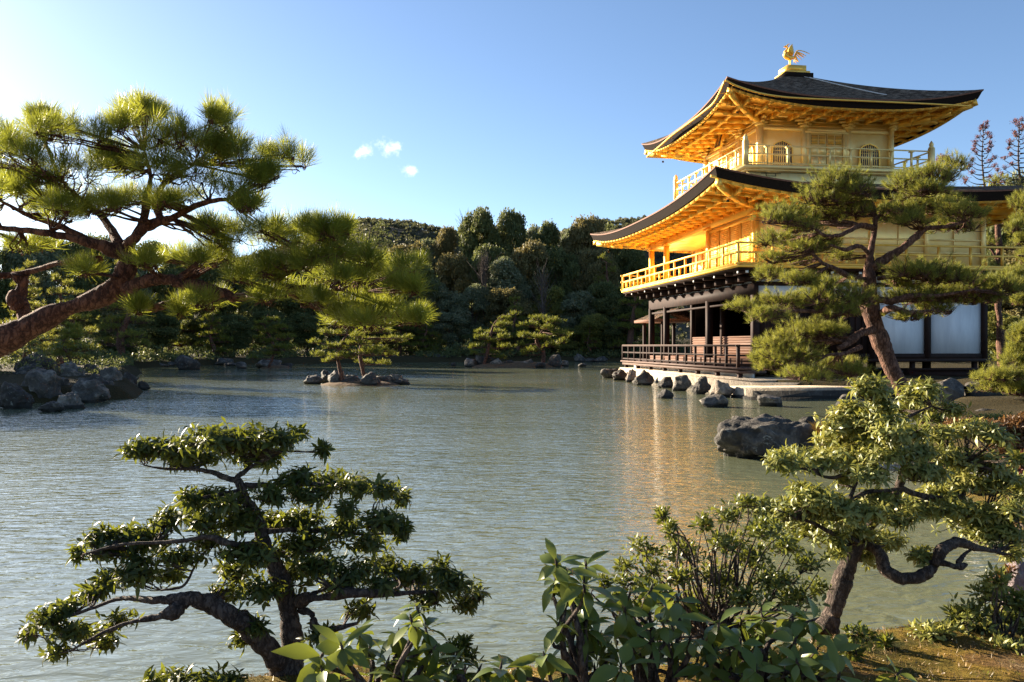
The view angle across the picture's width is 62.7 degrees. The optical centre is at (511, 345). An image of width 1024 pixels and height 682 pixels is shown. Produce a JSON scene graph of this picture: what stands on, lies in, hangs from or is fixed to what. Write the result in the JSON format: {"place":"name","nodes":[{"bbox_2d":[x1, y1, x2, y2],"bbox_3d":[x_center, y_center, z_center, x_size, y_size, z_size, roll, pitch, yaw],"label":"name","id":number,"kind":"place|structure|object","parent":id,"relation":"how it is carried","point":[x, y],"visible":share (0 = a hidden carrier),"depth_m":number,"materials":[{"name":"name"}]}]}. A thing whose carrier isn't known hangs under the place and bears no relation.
{"place":"outdoors","nodes":[
{"label":"outdoors","id":0,"kind":"place"},
{"bbox_2d":[4,215,691,339],"bbox_3d":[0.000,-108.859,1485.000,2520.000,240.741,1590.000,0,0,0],"label":"hill","id":1,"kind":"structure","parent":0,"point":[412,236],"depth_m":1298.42,"materials":[{"name":"plant"}]},
{"bbox_2d":[364,219,394,248],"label":"tree","id":2,"kind":"object","parent":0,"point":[379,233],"visible":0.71,"depth_m":107.93,"materials":[{"name":"plant"}]},
{"bbox_2d":[0,361,1023,681],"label":"water","id":3,"kind":"structure","parent":0,"point":[504,473],"depth_m":9.74,"materials":[{"name":"liquid"}]},
{"bbox_2d":[0,381,34,408],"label":"rock","id":4,"kind":"object","parent":3,"relation":"in","point":[15,396],"visible":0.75,"depth_m":21.75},
{"bbox_2d":[57,392,85,408],"bbox_3d":[-11.572,1.520,21.966,0.827,0.581,0.720,0,0,0],"label":"rock","id":5,"kind":"object","parent":3,"relation":"in","point":[70,400],"visible":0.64,"depth_m":21.78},
{"bbox_2d":[135,313,182,355],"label":"evergreen tree","id":6,"kind":"object","parent":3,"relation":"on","point":[165,335],"visible":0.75,"depth_m":69.57,"materials":[{"name":"plant"}]},
{"bbox_2d":[138,294,204,352],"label":"layered pine","id":7,"kind":"object","parent":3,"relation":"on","point":[182,340],"visible":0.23,"depth_m":75.84,"materials":[{"name":"green plant"}]},
{"bbox_2d":[174,355,200,369],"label":"rock","id":8,"kind":"object","parent":3,"relation":"in","point":[182,362],"visible":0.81,"depth_m":56.42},
{"bbox_2d":[176,317,218,356],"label":"evergreen tree","id":9,"kind":"object","parent":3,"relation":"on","point":[192,335],"visible":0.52,"depth_m":76.95,"materials":[{"name":"plant"}]},
{"bbox_2d":[285,312,325,355],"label":"evergreen tree","id":10,"kind":"object","parent":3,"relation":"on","point":[306,321],"visible":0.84,"depth_m":82.73,"materials":[{"name":"plant"}]},
{"bbox_2d":[321,380,399,385],"bbox_3d":[-6.364,1.676,35.325,4.082,0.471,3.150,0,0,0],"label":"islet","id":11,"kind":"object","parent":3,"relation":"in","point":[359,383],"visible":0.3,"depth_m":34.42,"materials":[{"name":"soil"}]},
{"bbox_2d":[306,317,390,380],"bbox_3d":[-6.883,0.122,35.049,3.665,3.017,2.962,0,0,0],"label":"layered pine","id":12,"kind":"object","parent":11,"relation":"on","point":[342,354],"visible":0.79,"depth_m":34.81,"materials":[{"name":"green plant"}]},
{"bbox_2d":[354,326,412,376],"bbox_3d":[-5.603,0.313,36.496,2.278,2.562,2.626,0,0,-23],"label":"layered pine","id":13,"kind":"object","parent":11,"relation":"on","point":[392,338],"visible":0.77,"depth_m":36.33,"materials":[{"name":"green plant"}]},
{"bbox_2d":[472,361,562,367],"bbox_3d":[0.423,1.567,64.250,7.876,0.714,6.300,0,0,0],"label":"islet","id":14,"kind":"object","parent":3,"relation":"in","point":[517,364],"visible":0.4,"depth_m":62.15,"materials":[{"name":"soil"}]},
{"bbox_2d":[468,310,520,363],"bbox_3d":[-1.322,-0.492,63.616,4.158,4.555,4.166,0,0,0],"label":"layered pine","id":15,"kind":"object","parent":14,"relation":"on","point":[488,341],"visible":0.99,"depth_m":63.41,"materials":[{"name":"green plant"}]},
{"bbox_2d":[515,314,573,362],"bbox_3d":[2.494,-0.407,64.297,4.582,4.300,4.434,0,0,0],"label":"layered pine","id":16,"kind":"object","parent":14,"relation":"on","point":[546,319],"visible":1,"depth_m":63.87,"materials":[{"name":"green plant"}]},
{"bbox_2d":[515,315,561,352],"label":"evergreen tree","id":17,"kind":"object","parent":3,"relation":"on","point":[530,330],"visible":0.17,"depth_m":90.18,"materials":[{"name":"plant"}]},
{"bbox_2d":[601,321,634,353],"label":"evergreen tree","id":18,"kind":"object","parent":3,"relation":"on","point":[610,333],"visible":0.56,"depth_m":89.05,"materials":[{"name":"plant"}]},
{"bbox_2d":[699,394,728,407],"bbox_3d":[5.428,1.548,22.511,0.802,0.484,0.641,0,0,0],"label":"rock","id":19,"kind":"object","parent":3,"relation":"in","point":[715,400],"visible":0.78,"depth_m":22.34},
{"bbox_2d":[709,380,734,397],"bbox_3d":[6.674,1.445,26.690,0.788,0.708,0.673,0,0,0],"label":"rock","id":20,"kind":"object","parent":3,"relation":"on","point":[726,390],"visible":0.67,"depth_m":26.48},
{"bbox_2d":[714,413,816,458],"bbox_3d":[3.729,1.464,12.374,1.568,0.893,0.951,0,0,0],"label":"rock","id":21,"kind":"object","parent":3,"relation":"in","point":[747,437],"visible":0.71,"depth_m":12.12,"materials":[{"name":"stone"}]},
{"bbox_2d":[988,310,1023,351],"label":"evergreen tree","id":22,"kind":"object","parent":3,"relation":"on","point":[1007,319],"visible":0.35,"depth_m":57.35,"materials":[{"name":"plant"}]},
{"bbox_2d":[0,336,1023,681],"bbox_3d":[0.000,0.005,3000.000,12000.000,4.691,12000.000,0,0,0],"label":"ground","id":23,"kind":"structure","parent":0,"point":[126,388],"depth_m":4.07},
{"bbox_2d":[0,249,33,323],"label":"evergreen tree","id":24,"kind":"object","parent":23,"relation":"on","point":[5,287],"visible":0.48,"depth_m":57.55,"materials":[{"name":"plant"}]},
{"bbox_2d":[0,258,59,358],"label":"layered pine","id":25,"kind":"object","parent":23,"relation":"on","point":[36,304],"visible":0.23,"depth_m":41.75,"materials":[{"name":"green plant"}]},
{"bbox_2d":[0,239,73,342],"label":"evergreen tree","id":26,"kind":"object","parent":23,"relation":"on","point":[44,280],"visible":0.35,"depth_m":59.60,"materials":[{"name":"plant"}]},
{"bbox_2d":[13,350,60,371],"bbox_3d":[-19.538,0.861,34.686,1.933,1.334,1.382,0,0,34],"label":"rock","id":27,"kind":"object","parent":23,"relation":"on","point":[28,358],"visible":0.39,"depth_m":34.16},
{"bbox_2d":[21,368,61,397],"bbox_3d":[-13.716,1.353,24.490,1.062,1.412,0.890,0,0,34],"label":"rock","id":28,"kind":"object","parent":23,"relation":"on","point":[42,383],"visible":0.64,"depth_m":24.18,"materials":[{"name":"stone"}]},
{"bbox_2d":[28,272,101,368],"bbox_3d":[-20.847,-1.030,38.888,4.251,4.867,2.723,0,0,15],"label":"layered pine","id":29,"kind":"object","parent":23,"relation":"on","point":[69,292],"visible":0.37,"depth_m":38.69,"materials":[{"name":"green plant"}]},
{"bbox_2d":[44,320,92,360],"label":"layered pine","id":30,"kind":"object","parent":23,"relation":"on","point":[75,335],"visible":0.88,"depth_m":32.90,"materials":[{"name":"green plant"}]},
{"bbox_2d":[44,232,113,338],"bbox_3d":[-33.116,-3.066,63.817,5.376,11.222,5.282,0,0,22],"label":"evergreen tree","id":31,"kind":"object","parent":23,"relation":"on","point":[83,284],"visible":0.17,"depth_m":62.93,"materials":[{"name":"plant"}]},
{"bbox_2d":[71,378,110,402],"bbox_3d":[-12.312,1.417,24.305,1.220,0.967,0.855,0,0,0],"label":"rock","id":32,"kind":"object","parent":23,"relation":"on","point":[86,390],"visible":0.69,"depth_m":24.14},
{"bbox_2d":[87,322,142,353],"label":"evergreen tree","id":33,"kind":"object","parent":23,"relation":"on","point":[97,334],"visible":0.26,"depth_m":59.20,"materials":[{"name":"plant"}]},
{"bbox_2d":[90,259,152,354],"bbox_3d":[-25.569,-2.305,54.760,5.048,7.189,4.568,0,0,0],"label":"layered pine","id":34,"kind":"object","parent":23,"relation":"on","point":[124,321],"visible":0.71,"depth_m":54.78,"materials":[{"name":"green plant"}]},
{"bbox_2d":[91,234,155,337],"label":"evergreen tree","id":35,"kind":"object","parent":23,"relation":"on","point":[140,273],"visible":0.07,"depth_m":67.13,"materials":[{"name":"plant"}]},
{"bbox_2d":[134,239,185,335],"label":"evergreen tree","id":36,"kind":"object","parent":23,"relation":"on","point":[159,293],"visible":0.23,"depth_m":71.47,"materials":[{"name":"plant"}]},
{"bbox_2d":[139,660,248,681],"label":"shrub","id":37,"kind":"object","parent":23,"relation":"on","point":[163,675],"visible":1,"depth_m":3.12,"materials":[{"name":"green plant"}]},
{"bbox_2d":[188,307,239,353],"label":"layered pine","id":38,"kind":"object","parent":23,"relation":"on","point":[216,330],"visible":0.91,"depth_m":73.84,"materials":[{"name":"green plant"}]},
{"bbox_2d":[0,83,438,357],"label":"leaning pine","id":39,"kind":"object","parent":23,"relation":"on","point":[56,199],"visible":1,"depth_m":4.80,"materials":[{"name":"green plant"}]},
{"bbox_2d":[193,255,246,347],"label":"evergreen tree","id":40,"kind":"object","parent":23,"relation":"on","point":[212,276],"visible":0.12,"depth_m":81.94,"materials":[{"name":"plant"}]},
{"bbox_2d":[207,314,258,351],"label":"evergreen tree","id":41,"kind":"object","parent":23,"relation":"on","point":[240,332],"visible":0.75,"depth_m":78.07,"materials":[{"name":"plant"}]},
{"bbox_2d":[226,246,275,350],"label":"evergreen tree","id":42,"kind":"object","parent":23,"relation":"on","point":[241,310],"visible":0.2,"depth_m":83.14,"materials":[{"name":"plant"}]},
{"bbox_2d":[14,416,491,676],"bbox_3d":[-1.179,0.955,3.714,2.191,1.308,0.736,0,0,0],"label":"trained tree","id":43,"kind":"object","parent":23,"relation":"on","point":[239,507],"visible":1,"depth_m":3.60,"materials":[{"name":"green plant"}]},
{"bbox_2d":[248,315,297,367],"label":"layered pine","id":44,"kind":"object","parent":23,"relation":"on","point":[275,349],"visible":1,"depth_m":59.62,"materials":[{"name":"green plant"}]},
{"bbox_2d":[249,310,297,347],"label":"evergreen tree","id":45,"kind":"object","parent":23,"relation":"on","point":[259,315],"visible":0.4,"depth_m":81.19,"materials":[{"name":"plant"}]},
{"bbox_2d":[265,267,313,340],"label":"evergreen tree","id":46,"kind":"object","parent":23,"relation":"on","point":[289,307],"visible":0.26,"depth_m":87.08,"materials":[{"name":"plant"}]},
{"bbox_2d":[271,600,460,681],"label":"broad leaved bush","id":47,"kind":"object","parent":23,"relation":"on","point":[402,663],"visible":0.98,"depth_m":2.44,"materials":[{"name":"green plant"}]},
{"bbox_2d":[379,301,422,355],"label":"layered pine","id":48,"kind":"object","parent":23,"relation":"on","point":[400,348],"visible":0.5,"depth_m":87.54,"materials":[{"name":"green plant"}]},
{"bbox_2d":[386,240,434,270],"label":"evergreen tree","id":49,"kind":"object","parent":23,"relation":"on","point":[419,246],"visible":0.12,"depth_m":107.64,"materials":[{"name":"plant"}]},
{"bbox_2d":[391,260,442,321],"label":"evergreen tree","id":50,"kind":"object","parent":23,"relation":"on","point":[429,275],"visible":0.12,"depth_m":94.69,"materials":[{"name":"plant"}]},
{"bbox_2d":[409,321,442,355],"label":"layered pine","id":51,"kind":"object","parent":23,"relation":"on","point":[425,332],"visible":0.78,"depth_m":87.88,"materials":[{"name":"green plant"}]},
{"bbox_2d":[419,278,469,334],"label":"evergreen tree","id":52,"kind":"object","parent":23,"relation":"on","point":[443,302],"visible":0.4,"depth_m":94.76,"materials":[{"name":"plant"}]},
{"bbox_2d":[432,225,457,285],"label":"evergreen tree","id":53,"kind":"object","parent":23,"relation":"on","point":[446,241],"visible":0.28,"depth_m":111.49,"materials":[{"name":"plant"}]},
{"bbox_2d":[429,310,474,351],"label":"evergreen tree","id":54,"kind":"object","parent":23,"relation":"on","point":[453,332],"visible":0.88,"depth_m":90.31,"materials":[{"name":"plant"}]},
{"bbox_2d":[433,252,477,323],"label":"evergreen tree","id":55,"kind":"object","parent":23,"relation":"on","point":[452,268],"visible":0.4,"depth_m":100.57,"materials":[{"name":"plant"}]},
{"bbox_2d":[438,633,485,673],"bbox_3d":[-0.214,1.274,3.330,0.195,0.338,0.382,0,0,-15],"label":"shrub","id":56,"kind":"object","parent":23,"relation":"on","point":[462,642],"visible":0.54,"depth_m":3.24,"materials":[{"name":"green plant"}]},
{"bbox_2d":[448,283,491,346],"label":"evergreen tree","id":57,"kind":"object","parent":23,"relation":"on","point":[462,303],"visible":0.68,"depth_m":94.15,"materials":[{"name":"plant"}]},
{"bbox_2d":[455,206,501,266],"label":"evergreen tree","id":58,"kind":"object","parent":23,"relation":"on","point":[474,225],"visible":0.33,"depth_m":108.84,"materials":[{"name":"plant"}]},
{"bbox_2d":[424,648,534,681],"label":"broad leaved bush","id":59,"kind":"object","parent":23,"relation":"on","point":[458,674],"visible":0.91,"depth_m":2.47,"materials":[{"name":"green plant"}]},
{"bbox_2d":[463,243,505,324],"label":"evergreen tree","id":60,"kind":"object","parent":23,"relation":"on","point":[495,252],"visible":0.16,"depth_m":99.86,"materials":[{"name":"plant"}]},
{"bbox_2d":[0,325,996,374],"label":"undergrowth","id":61,"kind":"object","parent":23,"relation":"on","point":[106,357],"visible":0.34,"depth_m":72.83,"materials":[{"name":"green plant"}]},
{"bbox_2d":[485,255,532,325],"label":"evergreen tree","id":62,"kind":"object","parent":23,"relation":"on","point":[505,272],"visible":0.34,"depth_m":95.72,"materials":[{"name":"plant"}]},
{"bbox_2d":[482,287,535,327],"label":"evergreen tree","id":63,"kind":"object","parent":23,"relation":"on","point":[496,295],"visible":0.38,"depth_m":93.01,"materials":[{"name":"plant"}]},
{"bbox_2d":[496,207,528,257],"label":"evergreen tree","id":64,"kind":"object","parent":23,"relation":"on","point":[513,222],"visible":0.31,"depth_m":111.03,"materials":[{"name":"plant"}]},
{"bbox_2d":[501,295,530,355],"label":"layered pine","id":65,"kind":"object","parent":23,"relation":"on","point":[520,327],"visible":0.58,"depth_m":88.66,"materials":[{"name":"green plant"}]},
{"bbox_2d":[509,237,550,313],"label":"evergreen tree","id":66,"kind":"object","parent":23,"relation":"on","point":[527,256],"visible":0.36,"depth_m":98.32,"materials":[{"name":"plant"}]},
{"bbox_2d":[530,259,553,315],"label":"bare tree","id":67,"kind":"object","parent":23,"relation":"on","point":[542,290],"visible":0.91,"depth_m":92.46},
{"bbox_2d":[530,219,560,278],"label":"evergreen tree","id":68,"kind":"object","parent":23,"relation":"on","point":[549,235],"visible":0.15,"depth_m":110.81,"materials":[{"name":"plant"}]},
{"bbox_2d":[524,285,570,353],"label":"evergreen tree","id":69,"kind":"object","parent":23,"relation":"on","point":[555,294],"visible":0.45,"depth_m":93.36,"materials":[{"name":"plant"}]},
{"bbox_2d":[542,244,586,299],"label":"evergreen tree","id":70,"kind":"object","parent":23,"relation":"on","point":[562,262],"visible":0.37,"depth_m":99.71,"materials":[{"name":"plant"}]},
{"bbox_2d":[548,327,595,353],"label":"evergreen tree","id":71,"kind":"object","parent":23,"relation":"on","point":[571,343],"visible":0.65,"depth_m":88.97,"materials":[{"name":"plant"}]},
{"bbox_2d":[491,538,666,681],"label":"broad leaved bush","id":72,"kind":"object","parent":23,"relation":"on","point":[578,619],"visible":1,"depth_m":2.46,"materials":[{"name":"green plant"}]},
{"bbox_2d":[557,290,600,353],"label":"evergreen tree","id":73,"kind":"object","parent":23,"relation":"on","point":[572,303],"visible":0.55,"depth_m":91.99,"materials":[{"name":"plant"}]},
{"bbox_2d":[558,212,605,264],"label":"evergreen tree","id":74,"kind":"object","parent":23,"relation":"on","point":[577,240],"visible":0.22,"depth_m":108.46,"materials":[{"name":"plant"}]},
{"bbox_2d":[573,313,608,351],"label":"evergreen tree","id":75,"kind":"object","parent":23,"relation":"on","point":[597,321],"visible":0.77,"depth_m":89.05,"materials":[{"name":"plant"}]},
{"bbox_2d":[570,247,622,311],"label":"evergreen tree","id":76,"kind":"object","parent":23,"relation":"on","point":[591,264],"visible":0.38,"depth_m":98.80,"materials":[{"name":"plant"}]},
{"bbox_2d":[586,280,621,340],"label":"evergreen tree","id":77,"kind":"object","parent":23,"relation":"on","point":[603,306],"visible":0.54,"depth_m":92.71,"materials":[{"name":"plant"}]},
{"bbox_2d":[609,249,647,297],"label":"evergreen tree","id":78,"kind":"object","parent":23,"relation":"on","point":[636,261],"visible":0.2,"depth_m":100.72,"materials":[{"name":"plant"}]},
{"bbox_2d":[611,283,645,351],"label":"evergreen tree","id":79,"kind":"object","parent":23,"relation":"on","point":[624,309],"visible":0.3,"depth_m":94.00,"materials":[{"name":"plant"}]},
{"bbox_2d":[605,280,657,355],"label":"layered pine","id":80,"kind":"object","parent":23,"relation":"on","point":[631,335],"visible":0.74,"depth_m":87.69,"materials":[{"name":"green plant"}]},
{"bbox_2d":[243,620,1023,681],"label":"moss and litter","id":81,"kind":"object","parent":23,"relation":"on","point":[797,645],"visible":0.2,"depth_m":3.68,"materials":[{"name":"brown plant"}]},
{"bbox_2d":[591,564,710,645],"bbox_3d":[0.613,1.102,3.606,0.551,0.409,0.492,0,0,0],"label":"shrub","id":82,"kind":"object","parent":23,"relation":"on","point":[623,583],"visible":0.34,"depth_m":3.54,"materials":[{"name":"green plant"}]},
{"bbox_2d":[600,576,718,681],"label":"broad leaved bush","id":83,"kind":"object","parent":23,"relation":"on","point":[631,628],"visible":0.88,"depth_m":2.59,"materials":[{"name":"green plant"}]},
{"bbox_2d":[611,492,833,651],"bbox_3d":[0.981,0.989,3.728,1.068,0.718,0.606,0,0,-10],"label":"shrub","id":84,"kind":"object","parent":23,"relation":"on","point":[772,583],"visible":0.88,"depth_m":3.67,"materials":[{"name":"green plant"}]},
{"bbox_2d":[673,595,916,681],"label":"broad leaved bush","id":85,"kind":"object","parent":23,"relation":"on","point":[793,666],"visible":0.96,"depth_m":2.54,"materials":[{"name":"green plant"}]},
{"bbox_2d":[590,64,1023,386],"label":"golden pavilion","id":86,"kind":"structure","parent":23,"relation":"on","point":[785,127],"depth_m":33.28,"materials":[{"name":"metal"}]},
{"bbox_2d":[771,140,792,164],"bbox_3d":[11.076,-7.871,34.439,0.949,1.081,0.110,0,0,-9],"label":"window","id":87,"kind":"structure","parent":86,"relation":"in","point":[774,149],"depth_m":34.41,"materials":[{"name":"gold metal"}]},
{"bbox_2d":[760,301,811,348],"bbox_3d":[10.059,-0.660,30.963,2.150,1.940,0.080,0,0,-9],"label":"timber door","id":88,"kind":"structure","parent":86,"relation":"in","point":[764,326],"depth_m":30.93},
{"bbox_2d":[805,131,848,166],"bbox_3d":[12.989,-8.055,34.693,1.900,1.530,0.120,0,0,-9],"label":"door","id":89,"kind":"structure","parent":86,"relation":"in","point":[814,138],"depth_m":34.68,"materials":[{"name":"gold metal"}]},
{"bbox_2d":[819,303,868,353],"bbox_3d":[12.339,-0.660,31.308,2.140,1.940,0.080,0,0,-9],"label":"timber door","id":90,"kind":"structure","parent":86,"relation":"in","point":[855,323],"depth_m":31.35,"materials":[{"name":"wood"}]},
{"bbox_2d":[858,143,879,167],"bbox_3d":[14.893,-7.871,35.017,0.949,1.081,0.110,0,0,-9],"label":"window","id":91,"kind":"structure","parent":86,"relation":"in","point":[862,153],"depth_m":34.98,"materials":[{"name":"gold metal"}]},
{"bbox_2d":[730,385,893,399],"bbox_3d":[12.128,1.655,27.018,10.200,0.690,1.860,0,0,-9],"label":"stone landing","id":92,"kind":"object","parent":23,"relation":"on","point":[790,392],"visible":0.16,"depth_m":25.70,"materials":[{"name":"stone"}]},
{"bbox_2d":[838,620,900,661],"bbox_3d":[1.589,1.351,3.778,0.251,0.332,0.568,0,0,35],"label":"shrub","id":93,"kind":"object","parent":23,"relation":"on","point":[882,640],"visible":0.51,"depth_m":3.64,"materials":[{"name":"green plant"}]},
{"bbox_2d":[722,148,1023,424],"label":"leaning pine","id":94,"kind":"object","parent":23,"relation":"on","point":[961,282],"visible":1,"depth_m":14.18,"materials":[{"name":"green plant"}]},
{"bbox_2d":[736,371,1023,641],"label":"trained tree","id":95,"kind":"object","parent":23,"relation":"on","point":[841,525],"visible":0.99,"depth_m":4.32,"materials":[{"name":"green plant"}]},
{"bbox_2d":[936,378,964,406],"bbox_3d":[10.210,1.153,19.706,0.702,0.779,0.808,0,0,31],"label":"rock","id":96,"kind":"object","parent":23,"relation":"on","point":[954,387],"visible":0.38,"depth_m":19.46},
{"bbox_2d":[903,561,1023,656],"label":"shrub","id":97,"kind":"object","parent":23,"relation":"on","point":[995,593],"visible":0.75,"depth_m":3.98,"materials":[{"name":"green plant"}]},
{"bbox_2d":[918,411,1012,427],"bbox_3d":[6.900,1.143,12.601,1.620,0.361,0.783,0,0,0],"label":"azalea","id":98,"kind":"object","parent":23,"relation":"on","point":[936,418],"visible":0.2,"depth_m":12.54,"materials":[{"name":"green plant"}]},
{"bbox_2d":[942,411,1023,456],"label":"azalea","id":99,"kind":"object","parent":23,"relation":"on","point":[1013,421],"visible":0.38,"depth_m":9.94,"materials":[{"name":"green plant"}]},
{"bbox_2d":[967,319,1023,396],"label":"young pine","id":100,"kind":"object","parent":23,"relation":"on","point":[1003,378],"visible":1,"depth_m":16.74,"materials":[{"name":"green plant"}]},
{"bbox_2d":[982,172,1023,366],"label":"red pine","id":101,"kind":"object","parent":23,"relation":"on","point":[1000,331],"visible":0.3,"depth_m":39.89,"materials":[{"name":"green plant"}]},
{"bbox_2d":[986,221,1023,253],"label":"evergreen tree","id":102,"kind":"object","parent":23,"relation":"on","point":[1004,235],"visible":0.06,"depth_m":65.20,"materials":[{"name":"plant"}]},
{"bbox_2d":[990,243,1023,317],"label":"evergreen tree","id":103,"kind":"object","parent":23,"relation":"on","point":[1018,310],"visible":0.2,"depth_m":59.60,"materials":[{"name":"plant"}]},
{"bbox_2d":[997,183,1023,305],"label":"tall pine","id":104,"kind":"object","parent":23,"relation":"on","point":[1016,223],"visible":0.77,"depth_m":20.81,"materials":[{"name":"green plant"}]},
{"bbox_2d":[1000,561,1023,615],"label":"rock","id":105,"kind":"object","parent":23,"relation":"on","point":[1018,580],"visible":0.18,"depth_m":4.75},
{"bbox_2d":[0,0,1023,284],"label":"sky","id":106,"kind":"structure","parent":0,"point":[422,111],"materials":[{"name":"blue"}]},
{"bbox_2d":[959,120,1002,185],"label":"red conifer","id":107,"kind":"object","parent":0,"point":[983,128],"visible":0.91,"depth_m":75.94,"materials":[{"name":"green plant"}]},
{"bbox_2d":[998,116,1023,184],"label":"red conifer","id":108,"kind":"object","parent":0,"point":[1015,134],"visible":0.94,"depth_m":75.97,"materials":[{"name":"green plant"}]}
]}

